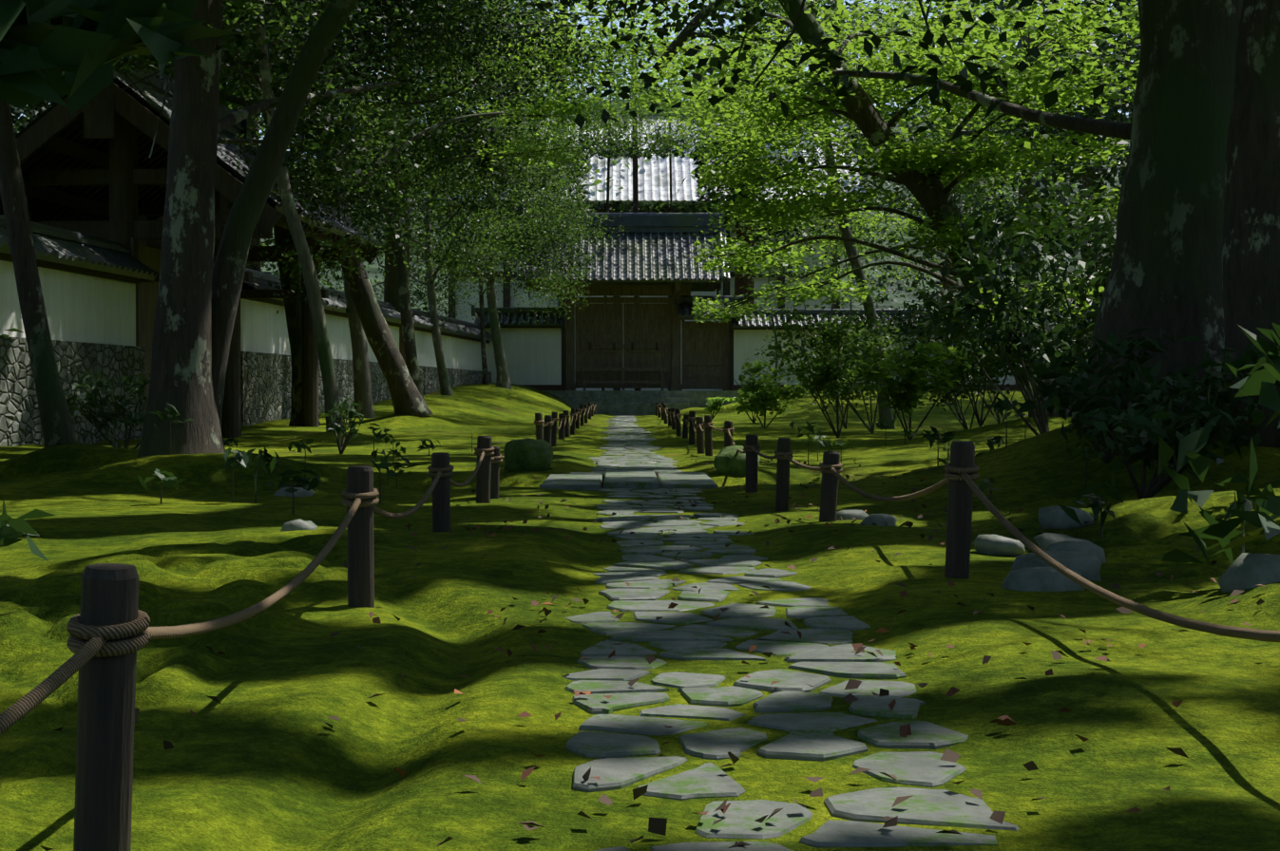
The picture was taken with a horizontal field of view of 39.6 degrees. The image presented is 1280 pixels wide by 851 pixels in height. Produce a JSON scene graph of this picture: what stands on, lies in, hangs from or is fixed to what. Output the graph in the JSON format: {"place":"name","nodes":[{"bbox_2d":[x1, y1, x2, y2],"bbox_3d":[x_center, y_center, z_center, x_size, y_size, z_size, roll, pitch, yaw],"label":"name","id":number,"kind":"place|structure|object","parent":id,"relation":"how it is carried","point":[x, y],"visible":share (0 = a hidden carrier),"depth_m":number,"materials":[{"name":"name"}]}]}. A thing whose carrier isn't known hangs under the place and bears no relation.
{"place":"outdoors","nodes":[
{"label":"outdoors","id":0,"kind":"place"},
{"bbox_2d":[13,114,1129,316],"bbox_3d":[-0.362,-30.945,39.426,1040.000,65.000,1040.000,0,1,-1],"label":"forest hillside","id":1,"kind":"structure","parent":0,"point":[899,302],"depth_m":250.43,"materials":[{"name":"green plant"}]},
{"bbox_2d":[10,0,1141,333],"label":"forest foliage","id":2,"kind":"object","parent":1,"relation":"on","point":[830,228],"depth_m":67.65,"materials":[{"name":"green plant"}]},
{"bbox_2d":[15,0,1137,158],"label":"sky","id":3,"kind":"structure","parent":0,"point":[583,18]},
{"bbox_2d":[0,382,1279,850],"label":"ground","id":4,"kind":"structure","parent":0,"point":[262,755],"depth_m":5.05,"materials":[{"name":"green plant"}]},
{"bbox_2d":[0,336,145,446],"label":"stone wall base","id":5,"kind":"object","parent":4,"relation":"on","point":[19,402],"visible":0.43,"depth_m":26.93,"materials":[{"name":"grey stone"}]},
{"bbox_2d":[0,260,135,346],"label":"plaster wall","id":6,"kind":"structure","parent":5,"relation":"on","point":[84,308],"depth_m":27.61,"materials":[{"name":"white paint"}]},
{"bbox_2d":[0,252,140,284],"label":"wall beam","id":7,"kind":"structure","parent":6,"relation":"on","point":[75,270],"depth_m":27.48,"materials":[{"name":"brown wood"}]},
{"bbox_2d":[0,214,158,281],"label":"wall roof tiles","id":8,"kind":"object","parent":6,"relation":"on","point":[60,245],"depth_m":27.55,"materials":[{"name":"grey tile"}]},
{"bbox_2d":[0,81,380,438],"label":"timber gate","id":9,"kind":"object","parent":4,"relation":"on","point":[127,208],"visible":0.29,"depth_m":30.21,"materials":[{"name":"brown wood"}]},
{"bbox_2d":[138,244,214,409],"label":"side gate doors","id":10,"kind":"structure","parent":9,"relation":"attached to","point":[149,257],"depth_m":31.34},
{"bbox_2d":[0,65,374,245],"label":"side gate roof tiles","id":11,"kind":"object","parent":9,"relation":"on","point":[155,98],"visible":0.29,"depth_m":31.29,"materials":[{"name":"grey tile"}]},
{"bbox_2d":[274,486,314,496],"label":"rock","id":12,"kind":"object","parent":4,"relation":"on","point":[300,492],"visible":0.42,"depth_m":13.43,"materials":[{"name":"grey stone"}]},
{"bbox_2d":[280,518,317,532],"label":"rock","id":13,"kind":"object","parent":4,"relation":"on","point":[296,525],"visible":0.56,"depth_m":9.18,"materials":[{"name":"grey stone"}]},
{"bbox_2d":[240,351,491,426],"bbox_3d":[-7.227,-0.814,51.922,0.850,1.922,32.413,0,1,4],"label":"stone wall base","id":14,"kind":"object","parent":4,"relation":"on","point":[266,386],"visible":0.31,"depth_m":38.80,"materials":[{"name":"grey stone"}]},
{"bbox_2d":[240,298,487,371],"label":"plaster wall","id":15,"kind":"structure","parent":14,"relation":"on","point":[263,328],"depth_m":44.00,"materials":[{"name":"white paint"}]},
{"bbox_2d":[243,298,489,343],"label":"wall beam","id":16,"kind":"structure","parent":15,"relation":"on","point":[279,302],"depth_m":49.66,"materials":[{"name":"brown wood"}]},
{"bbox_2d":[241,267,492,341],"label":"wall roof tiles","id":17,"kind":"object","parent":15,"relation":"on","point":[420,319],"depth_m":49.68,"materials":[{"name":"grey tile"}]},
{"bbox_2d":[484,327,561,391],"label":"plaster wall","id":18,"kind":"structure","parent":4,"relation":"on","point":[533,355],"depth_m":67.63,"materials":[{"name":"white paint"}]},
{"bbox_2d":[471,305,567,326],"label":"wall roof tiles","id":19,"kind":"object","parent":18,"relation":"on","point":[512,318],"depth_m":67.49,"materials":[{"name":"grey tile"}]},
{"bbox_2d":[73,401,974,850],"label":"fence posts","id":20,"kind":"object","parent":4,"relation":"on","point":[105,714],"visible":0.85,"depth_m":2.83,"materials":[{"name":"brown wood"}]},
{"bbox_2d":[0,404,1279,734],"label":"ropes","id":21,"kind":"object","parent":20,"relation":"hanging from","point":[141,631],"visible":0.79,"depth_m":4.19,"materials":[{"name":"brown fabric"}]},
{"bbox_2d":[484,325,565,390],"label":"wall timber frame","id":22,"kind":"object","parent":4,"relation":"on","point":[563,355],"depth_m":67.62,"materials":[{"name":"brown wood"}]},
{"bbox_2d":[504,438,553,472],"bbox_3d":[-1.036,0.305,16.549,0.456,0.374,0.561,0,1,-1],"label":"mossy boulder","id":23,"kind":"object","parent":4,"relation":"on","point":[527,454],"visible":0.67,"depth_m":16.33,"materials":[{"name":"green plant"}]},
{"bbox_2d":[519,384,563,390],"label":"base board","id":24,"kind":"object","parent":4,"relation":"on","point":[549,387],"depth_m":67.63,"materials":[{"name":"brown"}]},
{"bbox_2d":[28,0,1101,390],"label":"cedar bark","id":25,"kind":"object","parent":4,"relation":"on","point":[391,285],"depth_m":71.59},
{"bbox_2d":[11,0,1141,492],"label":"tree foliage","id":26,"kind":"object","parent":4,"relation":"on","point":[139,63],"visible":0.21,"depth_m":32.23,"materials":[{"name":"green plant"}]},
{"bbox_2d":[252,0,925,432],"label":"tree trunks","id":27,"kind":"object","parent":4,"relation":"on","point":[361,382],"visible":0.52,"depth_m":39.71,"materials":[{"name":"brown wood"}]},
{"bbox_2d":[539,470,718,491],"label":"stone step","id":28,"kind":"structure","parent":4,"relation":"on","point":[613,479],"depth_m":14.62,"materials":[{"name":"stone"}]},
{"bbox_2d":[0,0,1279,553],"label":"trees","id":29,"kind":"object","parent":4,"relation":"on","point":[1197,243],"visible":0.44,"depth_m":14.79,"materials":[{"name":"green plant"}]},
{"bbox_2d":[0,0,1279,564],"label":"shrubs","id":30,"kind":"object","parent":4,"relation":"on","point":[84,46],"visible":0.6,"depth_m":10.97,"materials":[{"name":"green plant"}]},
{"bbox_2d":[455,215,832,390],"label":"hall walls","id":31,"kind":"structure","parent":4,"relation":"on","point":[759,282],"depth_m":81.46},
{"bbox_2d":[549,390,741,416],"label":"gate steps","id":32,"kind":"structure","parent":4,"relation":"on","point":[634,403],"depth_m":65.21,"materials":[{"name":"grey stone"}]},
{"bbox_2d":[519,258,730,390],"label":"gate","id":33,"kind":"structure","parent":32,"relation":"on","point":[690,355],"depth_m":67.85,"materials":[{"name":"brown wood"}]},
{"bbox_2d":[516,210,745,320],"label":"gate roof tiles","id":34,"kind":"object","parent":33,"relation":"on","point":[657,246],"visible":0.54,"depth_m":67.48,"materials":[{"name":"grey tile"}]},
{"bbox_2d":[436,202,859,390],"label":"hall timber","id":35,"kind":"object","parent":4,"relation":"on","point":[506,302],"visible":0.04,"depth_m":81.23,"materials":[{"name":"brown wood"}]},
{"bbox_2d":[421,99,866,206],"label":"hall roof","id":36,"kind":"structure","parent":35,"relation":"on","point":[654,179],"depth_m":81.81,"materials":[{"name":"grey tile"}]},
{"bbox_2d":[39,459,1264,850],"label":"fallen leaves","id":37,"kind":"object","parent":4,"relation":"on","point":[658,827],"visible":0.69,"depth_m":3.58,"materials":[{"name":"brown plant"}]},
{"bbox_2d":[189,458,1265,815],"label":"fallen leaves","id":38,"kind":"object","parent":4,"relation":"on","point":[906,729],"visible":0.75,"depth_m":4.93,"materials":[{"name":"brown plant"}]},
{"bbox_2d":[713,445,759,476],"bbox_3d":[0.873,0.366,16.177,0.415,0.365,0.471,0,1,-1],"label":"mossy boulder","id":39,"kind":"object","parent":4,"relation":"on","point":[731,460],"visible":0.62,"depth_m":15.99,"materials":[{"name":"green plant"}]},
{"bbox_2d":[372,459,1183,779],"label":"fallen leaves","id":40,"kind":"object","parent":4,"relation":"on","point":[882,629],"visible":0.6,"depth_m":5.32,"materials":[{"name":"brown plant"}]},
{"bbox_2d":[446,0,1140,417],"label":"tree foliage","id":41,"kind":"object","parent":4,"relation":"on","point":[781,211],"visible":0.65,"depth_m":29.37,"materials":[{"name":"green plant"}]},
{"bbox_2d":[836,509,867,520],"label":"rock","id":42,"kind":"object","parent":4,"relation":"on","point":[854,513],"visible":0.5,"depth_m":10.32,"materials":[{"name":"grey stone"}]},
{"bbox_2d":[859,514,897,526],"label":"rock","id":43,"kind":"object","parent":4,"relation":"on","point":[878,519],"visible":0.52,"depth_m":9.52,"materials":[{"name":"grey stone"}]},
{"bbox_2d":[731,384,1070,390],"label":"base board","id":44,"kind":"object","parent":4,"relation":"on","point":[735,387],"depth_m":67.81,"materials":[{"name":"brown"}]},
{"bbox_2d":[733,329,1074,391],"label":"plaster wall","id":45,"kind":"structure","parent":4,"relation":"on","point":[747,343],"depth_m":67.72,"materials":[{"name":"white paint"}]},
{"bbox_2d":[729,326,1016,390],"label":"wall timber frame","id":46,"kind":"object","parent":45,"relation":"attached to","point":[732,355],"depth_m":67.68,"materials":[{"name":"brown wood"}]},
{"bbox_2d":[730,308,1068,327],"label":"wall roof tiles","id":47,"kind":"object","parent":45,"relation":"on","point":[752,323],"depth_m":67.76,"materials":[{"name":"grey tile"}]},
{"bbox_2d":[973,534,1025,556],"bbox_3d":[1.548,0.535,7.673,0.231,0.134,0.198,0,1,-1],"label":"rock","id":48,"kind":"object","parent":4,"relation":"on","point":[994,544],"visible":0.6,"depth_m":7.60,"materials":[{"name":"grey stone"}]},
{"bbox_2d":[1001,567,1084,592],"bbox_3d":[1.398,0.567,6.209,0.282,0.154,0.242,0,1,-1],"label":"rock","id":49,"kind":"object","parent":4,"relation":"on","point":[1038,580],"visible":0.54,"depth_m":6.11,"materials":[{"name":"grey stone"}]},
{"bbox_2d":[1010,551,1101,581],"bbox_3d":[1.585,0.555,6.767,0.346,0.156,0.242,0,1,-1],"label":"rock","id":50,"kind":"object","parent":4,"relation":"on","point":[1086,565],"visible":0.4,"depth_m":6.69,"materials":[{"name":"grey stone"}]},
{"bbox_2d":[1033,533,1088,551],"bbox_3d":[1.896,0.546,7.858,0.306,0.143,0.255,0,1,24],"label":"rock","id":51,"kind":"object","parent":4,"relation":"on","point":[1043,541],"visible":0.38,"depth_m":7.81,"materials":[{"name":"grey stone"}]},
{"bbox_2d":[1038,505,1094,529],"bbox_3d":[2.053,0.448,8.569,0.276,0.126,0.207,0,1,-1],"label":"rock","id":52,"kind":"object","parent":4,"relation":"on","point":[1056,517],"visible":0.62,"depth_m":8.49,"materials":[{"name":"grey stone"}]},
{"bbox_2d":[1045,540,1106,563],"bbox_3d":[1.767,0.552,7.273,0.268,0.165,0.238,0,1,-1],"label":"rock","id":53,"kind":"object","parent":4,"relation":"on","point":[1075,545],"visible":0.27,"depth_m":7.20,"materials":[{"name":"grey stone"}]},
{"bbox_2d":[1217,553,1279,592],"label":"rock","id":54,"kind":"object","parent":4,"relation":"on","point":[1245,571],"visible":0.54,"depth_m":5.54,"materials":[{"name":"grey stone"}]},
{"bbox_2d":[495,54,820,226],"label":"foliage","id":55,"kind":"object","parent":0,"point":[716,201],"visible":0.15,"depth_m":72.91,"materials":[{"name":"green plant"}]},
{"bbox_2d":[563,415,1019,850],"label":"stone path","id":56,"kind":"structure","parent":0,"point":[810,737],"depth_m":4.31,"materials":[{"name":"grey stone"}]}
]}

